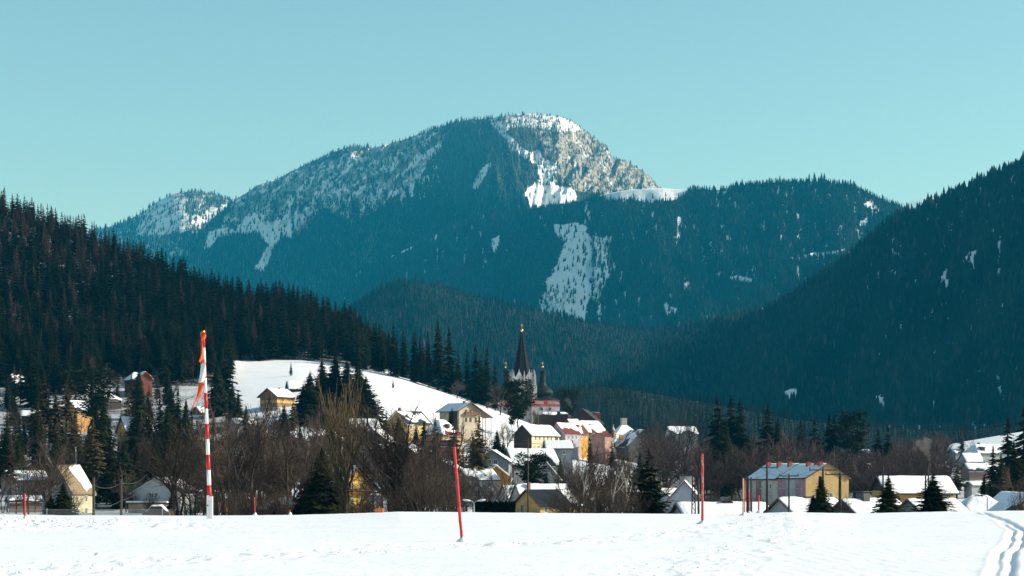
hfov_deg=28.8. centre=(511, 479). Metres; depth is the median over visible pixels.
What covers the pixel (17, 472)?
grey roofed house
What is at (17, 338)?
spruce tree
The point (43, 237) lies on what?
larch tree
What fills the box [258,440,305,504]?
bare tree
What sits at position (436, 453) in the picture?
bare tree
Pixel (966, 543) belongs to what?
snow field
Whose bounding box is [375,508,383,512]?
orange net roll
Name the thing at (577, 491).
bare tree
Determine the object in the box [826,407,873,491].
pine tree
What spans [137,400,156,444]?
conifer tree
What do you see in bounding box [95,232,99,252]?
larch tree
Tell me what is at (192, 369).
bare tree
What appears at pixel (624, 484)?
bare tree
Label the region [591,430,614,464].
dusty pink house
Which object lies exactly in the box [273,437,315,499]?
bare tree
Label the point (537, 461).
pine tree
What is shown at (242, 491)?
bare tree
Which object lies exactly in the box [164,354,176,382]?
spruce tree
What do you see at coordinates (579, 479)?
bare tree
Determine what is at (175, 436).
conifer tree
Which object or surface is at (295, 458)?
bare tree
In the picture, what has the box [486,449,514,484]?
gabled wing
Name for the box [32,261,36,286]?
larch tree
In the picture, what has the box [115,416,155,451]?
tall hillside house
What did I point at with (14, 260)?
larch tree
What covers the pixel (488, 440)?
bare tree
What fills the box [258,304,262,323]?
larch tree
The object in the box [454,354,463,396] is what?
spruce tree
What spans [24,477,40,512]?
bare tree
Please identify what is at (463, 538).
snow pole
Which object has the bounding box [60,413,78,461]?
conifer tree
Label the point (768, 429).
spruce tree
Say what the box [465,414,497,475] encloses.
conifer tree
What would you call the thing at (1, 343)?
spruce tree
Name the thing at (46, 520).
snow clods
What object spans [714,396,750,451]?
spruce tree
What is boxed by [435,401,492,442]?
balcony chalet
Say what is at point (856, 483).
bare tree
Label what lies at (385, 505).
shrub
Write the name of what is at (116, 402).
snowy roofed house
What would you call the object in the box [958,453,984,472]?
snowy annexe
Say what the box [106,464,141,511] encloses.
bare tree
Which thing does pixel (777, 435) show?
fir tree
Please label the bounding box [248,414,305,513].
bare tree
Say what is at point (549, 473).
slate gabled house
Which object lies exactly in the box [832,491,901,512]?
dark gable house
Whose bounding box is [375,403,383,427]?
conifer tree
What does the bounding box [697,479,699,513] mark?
utility pole
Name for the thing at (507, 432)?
bare tree
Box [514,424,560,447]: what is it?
cream inn
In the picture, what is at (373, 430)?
dark gabled house
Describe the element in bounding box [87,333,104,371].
spruce tree
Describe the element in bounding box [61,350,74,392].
spruce tree
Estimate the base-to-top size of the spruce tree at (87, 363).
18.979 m
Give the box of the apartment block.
[775,462,850,498]
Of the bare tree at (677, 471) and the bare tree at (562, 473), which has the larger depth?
the bare tree at (677, 471)
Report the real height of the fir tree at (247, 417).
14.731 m
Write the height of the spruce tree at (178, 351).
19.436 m
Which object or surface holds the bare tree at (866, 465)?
on the ground
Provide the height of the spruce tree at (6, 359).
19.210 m
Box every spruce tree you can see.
[0,332,7,362]
[0,344,8,386]
[1,376,10,410]
[2,343,12,379]
[4,300,12,322]
[4,337,53,407]
[8,349,12,373]
[11,341,23,373]
[13,330,20,359]
[13,415,27,466]
[15,315,21,337]
[25,296,32,330]
[25,399,34,447]
[34,318,45,347]
[38,329,43,356]
[41,321,46,347]
[46,349,62,393]
[47,353,62,388]
[58,314,67,357]
[59,349,72,385]
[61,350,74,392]
[75,359,88,394]
[76,341,93,371]
[77,346,96,385]
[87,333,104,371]
[93,335,101,365]
[101,326,111,364]
[107,347,121,374]
[116,444,120,470]
[117,341,134,376]
[117,405,147,474]
[121,334,137,372]
[134,322,145,351]
[134,341,146,371]
[139,311,144,338]
[140,339,154,374]
[149,396,164,451]
[152,342,172,386]
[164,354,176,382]
[166,348,177,378]
[171,388,186,446]
[172,341,180,379]
[175,350,187,383]
[176,343,191,379]
[188,342,198,374]
[190,341,200,379]
[190,409,195,436]
[191,337,198,362]
[194,326,200,345]
[198,341,200,375]
[205,335,208,372]
[206,333,215,372]
[206,339,215,374]
[207,353,243,408]
[209,342,225,373]
[213,343,227,377]
[217,337,234,367]
[225,326,236,359]
[225,339,237,369]
[225,345,235,379]
[226,329,235,363]
[230,329,238,360]
[237,334,242,359]
[253,327,270,360]
[346,314,357,365]
[350,321,364,366]
[355,324,370,369]
[364,325,373,367]
[369,321,377,369]
[369,329,374,369]
[372,325,387,372]
[379,323,389,371]
[384,323,403,377]
[385,330,391,372]
[395,334,402,374]
[397,328,409,377]
[401,337,408,377]
[405,333,421,383]
[406,330,422,382]
[417,336,424,382]
[418,343,426,383]
[422,346,433,386]
[423,323,455,390]
[425,333,432,384]
[433,329,461,394]
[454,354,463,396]
[459,350,472,400]
[463,342,486,403]
[477,355,489,404]
[478,348,496,408]
[489,363,502,410]
[585,434,593,466]
[693,396,732,468]
[696,412,737,496]
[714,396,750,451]
[728,398,751,457]
[751,404,784,451]
[795,422,805,448]
[807,419,826,456]
[822,414,838,454]
[825,416,845,460]
[869,430,887,461]
[881,427,897,458]
[977,446,998,495]
[987,418,1016,481]
[1004,405,1023,479]
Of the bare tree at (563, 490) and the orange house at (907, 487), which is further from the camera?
the orange house at (907, 487)
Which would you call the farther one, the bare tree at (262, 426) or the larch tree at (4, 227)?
the larch tree at (4, 227)
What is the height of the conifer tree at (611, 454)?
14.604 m
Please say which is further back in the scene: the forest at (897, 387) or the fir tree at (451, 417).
the forest at (897, 387)
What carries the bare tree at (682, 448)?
on the ground
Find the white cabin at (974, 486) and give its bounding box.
[964,481,982,497]
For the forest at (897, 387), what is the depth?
3466.51 m
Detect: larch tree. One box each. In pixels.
[1,216,7,240]
[6,287,14,319]
[10,249,18,275]
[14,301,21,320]
[15,208,20,229]
[15,247,20,270]
[16,204,22,224]
[19,275,28,300]
[20,209,25,233]
[24,218,29,240]
[27,207,33,229]
[27,313,32,337]
[30,205,36,230]
[32,241,37,263]
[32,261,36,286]
[34,287,42,313]
[35,273,43,296]
[38,333,43,359]
[39,234,44,255]
[41,225,45,257]
[43,231,48,259]
[43,240,50,261]
[44,203,50,228]
[48,206,54,230]
[50,219,53,245]
[59,242,65,267]
[62,288,67,311]
[67,218,71,240]
[68,218,75,241]
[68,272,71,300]
[71,279,76,308]
[75,233,79,259]
[78,215,86,240]
[79,228,83,246]
[81,352,87,380]
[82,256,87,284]
[86,251,92,283]
[91,239,97,267]
[92,243,96,266]
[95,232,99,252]
[103,230,111,249]
[109,328,114,359]
[127,244,131,265]
[135,320,141,353]
[147,264,152,288]
[155,267,160,289]
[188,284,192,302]
[221,296,226,318]
[249,294,257,322]
[249,315,257,340]
[249,327,256,359]
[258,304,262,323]
[295,321,300,352]
[303,324,311,358]
[956,427,966,451]
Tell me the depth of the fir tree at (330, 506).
288.71 m
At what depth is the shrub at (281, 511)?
261.48 m
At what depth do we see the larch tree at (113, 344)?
935.33 m
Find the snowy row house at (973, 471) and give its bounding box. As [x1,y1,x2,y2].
[959,463,990,480]
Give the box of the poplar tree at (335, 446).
[303,369,374,513]
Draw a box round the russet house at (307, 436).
[284,430,342,451]
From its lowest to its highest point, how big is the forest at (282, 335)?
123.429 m
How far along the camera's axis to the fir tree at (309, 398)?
732.46 m
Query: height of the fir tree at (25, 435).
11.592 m
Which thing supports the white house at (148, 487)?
on the ground
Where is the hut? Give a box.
[20,410,39,428]
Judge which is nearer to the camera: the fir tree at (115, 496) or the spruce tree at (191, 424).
the fir tree at (115, 496)
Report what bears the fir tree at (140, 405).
on the ground
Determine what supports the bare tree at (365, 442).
on the ground
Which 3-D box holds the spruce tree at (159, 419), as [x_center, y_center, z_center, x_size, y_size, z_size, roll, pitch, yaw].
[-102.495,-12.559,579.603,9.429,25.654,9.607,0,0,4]
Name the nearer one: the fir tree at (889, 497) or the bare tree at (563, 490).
the fir tree at (889, 497)
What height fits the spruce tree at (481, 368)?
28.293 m
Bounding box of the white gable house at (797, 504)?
[762,496,837,512]
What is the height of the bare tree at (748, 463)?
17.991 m
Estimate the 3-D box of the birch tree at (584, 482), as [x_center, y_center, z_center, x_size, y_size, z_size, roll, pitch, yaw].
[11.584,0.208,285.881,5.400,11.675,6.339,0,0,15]
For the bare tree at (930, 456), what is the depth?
589.88 m
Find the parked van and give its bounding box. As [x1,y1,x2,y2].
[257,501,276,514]
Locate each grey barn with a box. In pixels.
[540,412,568,414]
[946,449,966,467]
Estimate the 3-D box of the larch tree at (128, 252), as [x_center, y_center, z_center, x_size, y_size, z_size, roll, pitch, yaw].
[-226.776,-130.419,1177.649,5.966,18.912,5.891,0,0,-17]
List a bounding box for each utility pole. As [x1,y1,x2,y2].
[92,478,94,514]
[120,479,122,514]
[524,438,531,512]
[686,472,700,513]
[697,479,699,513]
[746,477,748,512]
[750,477,751,511]
[756,465,777,512]
[779,473,798,511]
[809,467,836,486]
[825,472,854,512]
[868,466,897,492]
[911,458,942,493]
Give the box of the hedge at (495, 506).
[472,500,515,512]
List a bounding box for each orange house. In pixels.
[63,400,91,432]
[868,475,960,501]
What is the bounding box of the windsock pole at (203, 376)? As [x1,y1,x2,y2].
[192,331,212,518]
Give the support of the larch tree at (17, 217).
on the ground
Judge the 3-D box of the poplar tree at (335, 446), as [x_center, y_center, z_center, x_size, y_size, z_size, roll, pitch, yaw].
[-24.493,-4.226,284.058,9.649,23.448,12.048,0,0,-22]
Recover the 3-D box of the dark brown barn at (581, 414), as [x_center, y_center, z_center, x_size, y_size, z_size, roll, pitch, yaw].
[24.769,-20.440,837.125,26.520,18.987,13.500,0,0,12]
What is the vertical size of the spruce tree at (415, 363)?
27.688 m
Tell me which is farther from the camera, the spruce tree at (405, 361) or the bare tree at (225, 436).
the spruce tree at (405, 361)
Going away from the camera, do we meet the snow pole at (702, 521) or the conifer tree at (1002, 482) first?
the snow pole at (702, 521)
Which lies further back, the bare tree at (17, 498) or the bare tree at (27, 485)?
the bare tree at (17, 498)
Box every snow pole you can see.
[23,493,29,519]
[453,447,471,541]
[696,454,709,524]
[739,478,746,515]
[744,481,747,514]
[756,495,761,512]
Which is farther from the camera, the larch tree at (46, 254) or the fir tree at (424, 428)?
the larch tree at (46, 254)
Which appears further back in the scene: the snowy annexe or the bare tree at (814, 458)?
the snowy annexe
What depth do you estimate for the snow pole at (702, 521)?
76.03 m
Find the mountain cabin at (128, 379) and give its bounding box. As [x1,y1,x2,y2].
[122,372,137,392]
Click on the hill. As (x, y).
(651, 399)
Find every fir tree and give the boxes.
[0,431,14,487]
[2,397,21,424]
[6,393,15,410]
[9,438,25,470]
[21,422,30,454]
[24,418,48,469]
[28,368,43,409]
[39,496,54,514]
[40,482,83,514]
[43,432,63,472]
[46,400,63,442]
[59,427,66,448]
[60,437,72,464]
[78,421,114,486]
[80,431,101,491]
[82,453,105,507]
[85,405,98,440]
[94,397,119,460]
[96,437,117,502]
[102,441,140,508]
[127,386,155,452]
[129,367,145,409]
[130,447,144,485]
[143,434,164,482]
[157,403,183,465]
[159,425,183,474]
[160,369,174,403]
[161,386,182,425]
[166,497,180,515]
[181,400,194,442]
[181,427,192,476]
[200,362,228,416]
[223,381,235,421]
[229,393,243,417]
[241,406,249,444]
[277,406,291,437]
[286,373,327,425]
[289,477,311,514]
[290,447,354,514]
[295,428,306,471]
[313,362,337,423]
[322,362,373,427]
[324,357,342,423]
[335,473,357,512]
[342,361,383,423]
[347,377,391,427]
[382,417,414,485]
[412,427,420,444]
[414,422,428,466]
[448,410,465,441]
[464,435,475,467]
[465,436,491,468]
[488,430,501,451]
[498,442,506,453]
[556,459,563,482]
[627,449,677,513]
[632,454,644,482]
[633,478,670,513]
[718,422,740,495]
[769,418,783,451]
[801,496,813,511]
[807,477,839,512]
[867,473,907,512]
[905,474,959,511]
[978,475,990,496]
[989,453,1012,496]
[994,442,1023,491]
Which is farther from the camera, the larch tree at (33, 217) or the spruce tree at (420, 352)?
the larch tree at (33, 217)
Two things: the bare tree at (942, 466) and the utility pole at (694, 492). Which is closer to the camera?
the utility pole at (694, 492)
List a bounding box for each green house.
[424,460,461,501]
[580,420,607,446]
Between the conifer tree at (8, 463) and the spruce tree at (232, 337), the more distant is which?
the spruce tree at (232, 337)
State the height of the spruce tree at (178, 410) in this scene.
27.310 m
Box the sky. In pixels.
[0,0,1023,231]
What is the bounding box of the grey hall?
[504,448,559,484]
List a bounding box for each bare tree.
[0,471,21,512]
[2,400,24,434]
[2,454,38,513]
[4,475,29,513]
[9,439,44,514]
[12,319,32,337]
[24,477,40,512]
[25,446,66,508]
[26,430,49,451]
[35,458,57,501]
[45,420,60,454]
[45,435,78,501]
[69,487,85,513]
[88,354,100,372]
[104,418,148,455]
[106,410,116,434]
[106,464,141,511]
[114,420,146,462]
[120,414,153,445]
[125,431,157,471]
[129,437,158,476]
[135,459,161,482]
[138,417,200,515]
[141,431,168,471]
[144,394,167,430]
[150,380,195,414]
[152,427,204,515]
[163,440,205,515]
[164,448,206,506]
[165,430,218,511]
[179,437,206,514]
[180,394,248,514]
[183,348,198,381]
[185,454,226,510]
[186,407,246,512]
[194,458,219,515]
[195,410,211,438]
[198,434,241,515]
[203,402,267,514]
[217,421,247,505]
[221,411,289,507]
[224,472,256,514]
[226,423,252,511]
[229,414,286,508]
[234,395,301,459]
[236,391,296,508]
[236,395,307,513]
[237,436,299,494]
[239,409,293,500]
[241,424,289,505]
[246,433,301,499]
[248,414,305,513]
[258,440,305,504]
[263,438,304,497]
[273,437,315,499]
[278,434,311,490]
[279,403,346,476]
[282,413,310,492]
[288,413,326,497]
[290,422,326,475]
[294,386,457,513]
[295,415,328,487]
[301,426,343,482]
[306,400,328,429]
[309,431,351,484]
[328,417,385,465]
[342,414,373,471]
[351,437,382,511]
[357,398,387,437]
[358,404,376,430]
[365,446,394,507]
[381,425,418,469]
[391,443,435,495]
[409,422,463,498]
[415,409,455,505]
[419,472,447,510]
[433,418,491,502]
[449,378,465,399]
[453,471,476,511]
[458,461,484,502]
[463,466,479,511]
[473,470,493,501]
[480,469,513,500]
[481,429,494,450]
[482,481,500,500]
[488,373,514,415]
[497,481,521,501]
[499,418,514,446]
[530,407,548,424]
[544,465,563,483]
[544,472,577,504]
[555,456,571,483]
[555,458,587,488]
[561,455,570,480]
[563,457,581,482]
[565,472,590,499]
[566,456,585,482]
[571,456,608,504]
[572,467,596,512]
[585,449,615,501]
[592,456,618,511]
[594,443,609,467]
[597,466,625,499]
[606,454,637,510]
[609,458,638,507]
[613,452,652,509]
[622,452,640,498]
[633,418,652,461]
[634,454,679,496]
[635,415,674,478]
[643,440,683,487]
[650,450,684,485]
[651,429,697,486]
[653,434,702,475]
[660,445,716,487]
[662,450,695,484]
[665,405,692,460]
[681,443,718,489]
[683,409,708,456]
[683,433,722,489]
[700,462,736,500]
[704,448,737,500]
[704,448,746,499]
[704,459,724,497]
[707,456,737,484]
[717,453,755,492]
[721,453,745,490]
[722,442,766,477]
[725,465,749,496]
[728,445,743,494]
[731,435,790,470]
[737,451,761,488]
[749,440,774,469]
[756,445,783,469]
[757,438,794,462]
[760,442,804,464]
[762,435,806,465]
[765,437,811,463]
[782,446,808,462]
[788,444,817,463]
[789,438,836,464]
[791,437,836,463]
[803,450,826,462]
[811,450,847,473]
[816,447,853,480]
[819,448,852,468]
[825,456,851,472]
[827,445,869,478]
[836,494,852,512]
[840,458,868,490]
[845,452,883,492]
[846,454,862,492]
[849,456,880,492]
[849,467,868,492]
[851,459,884,485]
[855,461,890,492]
[861,449,886,472]
[863,451,888,482]
[877,449,923,471]
[879,448,909,475]
[881,445,936,475]
[883,446,911,474]
[887,446,918,475]
[901,440,934,472]
[901,442,944,473]
[903,444,945,474]
[903,457,930,475]
[912,443,944,474]
[915,449,951,475]
[924,447,963,477]
[931,461,955,480]
[941,450,964,475]
[990,464,1023,491]
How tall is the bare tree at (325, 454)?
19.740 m
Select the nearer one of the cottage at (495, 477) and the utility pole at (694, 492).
the utility pole at (694, 492)
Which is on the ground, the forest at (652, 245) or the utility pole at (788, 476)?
the utility pole at (788, 476)
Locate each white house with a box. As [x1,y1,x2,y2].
[125,476,198,512]
[508,482,602,504]
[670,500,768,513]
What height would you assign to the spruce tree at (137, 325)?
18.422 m
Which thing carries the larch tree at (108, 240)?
on the ground
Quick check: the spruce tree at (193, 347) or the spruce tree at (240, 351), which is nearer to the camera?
the spruce tree at (193, 347)
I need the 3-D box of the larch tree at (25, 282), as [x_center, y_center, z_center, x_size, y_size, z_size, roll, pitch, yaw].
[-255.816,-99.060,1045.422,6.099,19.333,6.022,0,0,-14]
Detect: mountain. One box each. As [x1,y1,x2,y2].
[86,191,229,270]
[190,114,659,297]
[300,182,897,329]
[355,167,1023,430]
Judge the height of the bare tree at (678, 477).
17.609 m
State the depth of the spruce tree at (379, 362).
999.21 m
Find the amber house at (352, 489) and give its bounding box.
[332,465,374,512]
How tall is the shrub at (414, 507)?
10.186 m
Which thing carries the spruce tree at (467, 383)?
on the ground
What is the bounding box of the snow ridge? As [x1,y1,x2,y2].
[900,197,939,208]
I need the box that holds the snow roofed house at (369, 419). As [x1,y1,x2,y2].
[347,418,379,432]
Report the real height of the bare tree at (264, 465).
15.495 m
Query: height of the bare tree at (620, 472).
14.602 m
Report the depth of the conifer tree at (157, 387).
821.98 m
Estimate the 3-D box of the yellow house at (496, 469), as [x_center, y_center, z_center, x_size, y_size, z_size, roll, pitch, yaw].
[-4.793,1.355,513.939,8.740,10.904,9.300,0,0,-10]
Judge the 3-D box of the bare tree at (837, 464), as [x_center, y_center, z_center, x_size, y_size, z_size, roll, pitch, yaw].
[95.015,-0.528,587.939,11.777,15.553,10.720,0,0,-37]
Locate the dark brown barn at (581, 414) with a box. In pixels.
[539,408,603,426]
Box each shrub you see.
[122,485,139,508]
[141,493,160,508]
[174,487,203,515]
[196,481,230,515]
[218,482,250,514]
[231,483,268,514]
[243,487,283,514]
[271,486,296,514]
[340,482,387,512]
[366,483,398,511]
[386,470,443,511]
[387,493,417,511]
[393,448,456,511]
[421,473,479,511]
[437,492,471,511]
[543,489,583,512]
[546,487,598,512]
[569,484,615,512]
[588,477,640,512]
[593,491,621,512]
[605,485,654,513]
[691,485,714,501]
[705,486,718,501]
[726,489,740,500]
[1006,487,1023,510]
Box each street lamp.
[463,499,484,511]
[973,493,987,510]
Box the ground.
[0,210,1022,515]
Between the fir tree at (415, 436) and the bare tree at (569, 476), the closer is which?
the bare tree at (569, 476)
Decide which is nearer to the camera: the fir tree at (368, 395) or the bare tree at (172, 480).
the bare tree at (172, 480)
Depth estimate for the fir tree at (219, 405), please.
778.00 m
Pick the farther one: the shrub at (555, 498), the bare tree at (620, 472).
the bare tree at (620, 472)
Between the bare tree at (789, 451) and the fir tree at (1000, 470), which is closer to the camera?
the fir tree at (1000, 470)
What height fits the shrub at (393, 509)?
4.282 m
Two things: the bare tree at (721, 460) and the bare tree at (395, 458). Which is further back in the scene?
the bare tree at (721, 460)
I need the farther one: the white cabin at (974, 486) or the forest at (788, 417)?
the forest at (788, 417)
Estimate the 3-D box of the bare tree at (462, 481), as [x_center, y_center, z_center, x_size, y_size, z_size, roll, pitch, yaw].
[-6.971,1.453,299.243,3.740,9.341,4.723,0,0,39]
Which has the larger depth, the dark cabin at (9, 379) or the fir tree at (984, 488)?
the dark cabin at (9, 379)
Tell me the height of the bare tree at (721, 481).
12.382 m
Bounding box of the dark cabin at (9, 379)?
[8,374,25,394]
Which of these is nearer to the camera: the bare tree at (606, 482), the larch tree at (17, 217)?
the bare tree at (606, 482)
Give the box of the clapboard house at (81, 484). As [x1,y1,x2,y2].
[39,464,96,512]
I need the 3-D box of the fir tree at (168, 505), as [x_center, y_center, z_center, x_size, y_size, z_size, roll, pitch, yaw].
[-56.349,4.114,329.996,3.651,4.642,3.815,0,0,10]
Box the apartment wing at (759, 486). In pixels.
[744,462,801,505]
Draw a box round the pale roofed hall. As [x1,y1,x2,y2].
[664,426,698,462]
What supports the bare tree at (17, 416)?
on the ground
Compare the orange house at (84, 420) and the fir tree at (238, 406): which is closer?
the fir tree at (238, 406)
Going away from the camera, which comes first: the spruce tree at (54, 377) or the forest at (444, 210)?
the spruce tree at (54, 377)
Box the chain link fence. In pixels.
[0,508,172,515]
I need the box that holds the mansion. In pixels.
[962,442,1010,465]
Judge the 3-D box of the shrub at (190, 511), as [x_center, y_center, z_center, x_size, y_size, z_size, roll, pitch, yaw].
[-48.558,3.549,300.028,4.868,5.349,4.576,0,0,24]
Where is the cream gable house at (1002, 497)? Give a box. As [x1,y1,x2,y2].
[993,491,1023,510]
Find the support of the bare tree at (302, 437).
on the ground
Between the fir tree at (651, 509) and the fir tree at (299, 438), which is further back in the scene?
the fir tree at (299, 438)
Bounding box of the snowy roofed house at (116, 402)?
[98,395,122,409]
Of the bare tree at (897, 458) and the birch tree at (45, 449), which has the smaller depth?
the birch tree at (45, 449)
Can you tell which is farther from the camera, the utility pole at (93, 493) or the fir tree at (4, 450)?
the fir tree at (4, 450)
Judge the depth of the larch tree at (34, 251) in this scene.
1113.54 m
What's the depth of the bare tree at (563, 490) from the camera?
328.54 m
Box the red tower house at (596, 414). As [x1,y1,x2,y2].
[591,412,600,418]
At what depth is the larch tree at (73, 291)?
1052.82 m
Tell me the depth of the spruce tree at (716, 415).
749.16 m
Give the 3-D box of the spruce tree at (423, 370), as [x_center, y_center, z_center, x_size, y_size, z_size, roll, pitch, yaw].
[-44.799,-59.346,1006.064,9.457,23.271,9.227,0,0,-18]
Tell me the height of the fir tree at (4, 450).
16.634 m
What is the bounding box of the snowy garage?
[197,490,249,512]
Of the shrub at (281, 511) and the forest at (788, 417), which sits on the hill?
the forest at (788, 417)
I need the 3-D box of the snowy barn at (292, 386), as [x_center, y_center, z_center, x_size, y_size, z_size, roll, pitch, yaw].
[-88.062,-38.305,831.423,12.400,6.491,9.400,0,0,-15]
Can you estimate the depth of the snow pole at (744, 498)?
94.01 m
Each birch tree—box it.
[29,432,71,478]
[62,417,90,464]
[499,464,516,496]
[571,444,606,504]
[605,447,641,493]
[607,439,633,506]
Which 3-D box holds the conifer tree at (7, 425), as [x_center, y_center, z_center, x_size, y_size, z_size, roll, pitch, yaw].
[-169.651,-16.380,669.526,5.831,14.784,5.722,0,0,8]
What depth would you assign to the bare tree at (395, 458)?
279.02 m
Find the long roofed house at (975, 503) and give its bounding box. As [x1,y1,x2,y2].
[961,494,1002,510]
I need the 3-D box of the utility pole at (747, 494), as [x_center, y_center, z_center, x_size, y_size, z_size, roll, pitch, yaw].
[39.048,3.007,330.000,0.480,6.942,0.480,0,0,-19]
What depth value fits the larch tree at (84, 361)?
864.86 m
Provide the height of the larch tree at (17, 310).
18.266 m
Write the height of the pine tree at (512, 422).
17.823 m
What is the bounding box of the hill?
[551,386,1022,454]
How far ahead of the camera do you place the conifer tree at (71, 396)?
807.59 m
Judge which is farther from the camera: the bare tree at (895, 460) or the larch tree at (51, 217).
the larch tree at (51, 217)
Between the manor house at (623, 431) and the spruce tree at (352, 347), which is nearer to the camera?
the manor house at (623, 431)
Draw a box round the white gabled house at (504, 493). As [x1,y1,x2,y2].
[495,485,513,501]
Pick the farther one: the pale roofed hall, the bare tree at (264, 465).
the pale roofed hall
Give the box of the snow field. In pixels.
[0,511,1023,575]
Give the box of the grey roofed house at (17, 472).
[0,470,46,494]
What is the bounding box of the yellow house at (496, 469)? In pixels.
[486,464,512,488]
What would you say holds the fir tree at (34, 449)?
on the ground
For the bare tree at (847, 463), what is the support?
on the ground
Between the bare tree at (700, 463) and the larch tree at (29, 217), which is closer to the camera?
the bare tree at (700, 463)
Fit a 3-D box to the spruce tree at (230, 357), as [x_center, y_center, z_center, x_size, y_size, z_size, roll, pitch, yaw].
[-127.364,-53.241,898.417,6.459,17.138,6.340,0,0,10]
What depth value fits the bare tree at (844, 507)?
254.09 m
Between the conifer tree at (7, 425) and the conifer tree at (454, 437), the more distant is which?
the conifer tree at (7, 425)
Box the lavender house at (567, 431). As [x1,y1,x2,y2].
[553,422,581,458]
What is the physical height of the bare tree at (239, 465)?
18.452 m
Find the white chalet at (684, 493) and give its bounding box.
[664,475,697,512]
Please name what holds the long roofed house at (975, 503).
on the ground
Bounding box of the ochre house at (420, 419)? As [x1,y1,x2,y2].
[385,408,432,443]
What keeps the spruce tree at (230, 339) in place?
on the ground
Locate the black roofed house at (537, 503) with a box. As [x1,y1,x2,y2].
[515,489,593,512]
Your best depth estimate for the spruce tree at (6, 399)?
801.35 m
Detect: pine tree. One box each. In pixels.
[58,366,124,431]
[500,376,537,428]
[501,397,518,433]
[506,450,557,483]
[555,386,580,417]
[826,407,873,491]
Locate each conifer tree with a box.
[0,412,12,438]
[1,437,19,493]
[5,363,19,396]
[9,416,24,448]
[17,368,23,404]
[27,374,61,440]
[27,403,48,435]
[43,390,69,434]
[50,419,62,448]
[59,371,73,399]
[59,381,78,430]
[59,411,83,459]
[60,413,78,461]
[72,438,84,469]
[76,419,110,477]
[113,376,123,397]
[115,386,133,425]
[124,375,134,404]
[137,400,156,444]
[138,412,143,437]
[139,462,147,484]
[144,386,155,411]
[151,375,161,403]
[162,417,185,475]
[182,420,201,484]
[286,402,299,429]
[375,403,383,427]
[381,412,391,434]
[423,416,446,478]
[443,418,465,464]
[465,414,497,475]
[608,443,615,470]
[949,460,969,497]
[988,472,1015,497]
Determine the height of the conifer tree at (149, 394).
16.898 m
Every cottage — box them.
[189,406,204,414]
[226,418,255,445]
[455,468,501,506]
[542,440,573,478]
[657,488,676,510]
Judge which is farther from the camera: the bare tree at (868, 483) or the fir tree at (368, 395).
the fir tree at (368, 395)
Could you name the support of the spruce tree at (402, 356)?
on the ground
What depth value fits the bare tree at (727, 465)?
563.75 m
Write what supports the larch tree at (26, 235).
on the ground
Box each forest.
[0,186,392,367]
[89,111,660,297]
[305,172,903,330]
[348,151,1023,424]
[485,373,1022,453]
[630,426,956,497]
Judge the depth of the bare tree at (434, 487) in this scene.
285.27 m
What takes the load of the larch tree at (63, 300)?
on the ground
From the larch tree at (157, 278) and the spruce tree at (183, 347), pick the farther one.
the larch tree at (157, 278)
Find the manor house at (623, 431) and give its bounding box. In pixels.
[611,418,656,464]
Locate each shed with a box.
[4,495,41,512]
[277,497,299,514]
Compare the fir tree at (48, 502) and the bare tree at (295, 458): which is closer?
the fir tree at (48, 502)
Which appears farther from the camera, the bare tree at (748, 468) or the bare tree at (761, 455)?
the bare tree at (761, 455)
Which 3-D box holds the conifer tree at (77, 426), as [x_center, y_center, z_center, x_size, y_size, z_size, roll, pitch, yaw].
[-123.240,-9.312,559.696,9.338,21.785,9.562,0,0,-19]
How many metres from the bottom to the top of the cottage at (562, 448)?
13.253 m
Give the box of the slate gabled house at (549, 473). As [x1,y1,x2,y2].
[521,459,561,483]
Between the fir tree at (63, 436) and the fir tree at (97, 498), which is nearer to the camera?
the fir tree at (97, 498)
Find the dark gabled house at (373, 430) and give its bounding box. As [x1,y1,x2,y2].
[355,427,392,467]
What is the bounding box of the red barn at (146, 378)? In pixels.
[133,371,153,395]
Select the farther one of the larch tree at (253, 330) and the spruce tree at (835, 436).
the larch tree at (253, 330)
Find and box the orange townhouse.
[564,419,588,458]
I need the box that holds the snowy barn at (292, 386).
[285,380,314,391]
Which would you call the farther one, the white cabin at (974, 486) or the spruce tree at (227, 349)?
the spruce tree at (227, 349)
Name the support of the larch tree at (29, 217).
on the ground
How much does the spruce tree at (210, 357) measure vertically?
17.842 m
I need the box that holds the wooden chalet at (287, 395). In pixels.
[256,388,295,410]
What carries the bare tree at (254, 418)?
on the ground
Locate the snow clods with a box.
[0,512,862,575]
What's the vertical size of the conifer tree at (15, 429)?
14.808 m
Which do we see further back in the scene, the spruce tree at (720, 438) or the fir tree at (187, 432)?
the spruce tree at (720, 438)
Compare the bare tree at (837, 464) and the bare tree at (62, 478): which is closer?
the bare tree at (62, 478)
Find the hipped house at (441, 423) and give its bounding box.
[420,419,462,459]
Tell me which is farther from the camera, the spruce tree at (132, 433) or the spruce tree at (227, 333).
the spruce tree at (227, 333)
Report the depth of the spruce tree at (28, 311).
999.20 m
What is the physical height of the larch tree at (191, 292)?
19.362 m
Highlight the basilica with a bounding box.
[488,324,559,424]
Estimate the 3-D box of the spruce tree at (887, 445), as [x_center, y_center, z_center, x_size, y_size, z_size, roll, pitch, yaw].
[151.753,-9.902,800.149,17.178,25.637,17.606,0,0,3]
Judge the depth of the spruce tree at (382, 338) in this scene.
1012.75 m
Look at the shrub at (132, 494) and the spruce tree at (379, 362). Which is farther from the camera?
the spruce tree at (379, 362)
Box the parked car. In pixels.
[142,504,170,515]
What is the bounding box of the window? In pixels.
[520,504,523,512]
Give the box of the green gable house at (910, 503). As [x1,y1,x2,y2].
[898,497,969,511]
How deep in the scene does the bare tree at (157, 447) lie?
552.49 m
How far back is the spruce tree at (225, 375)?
798.89 m

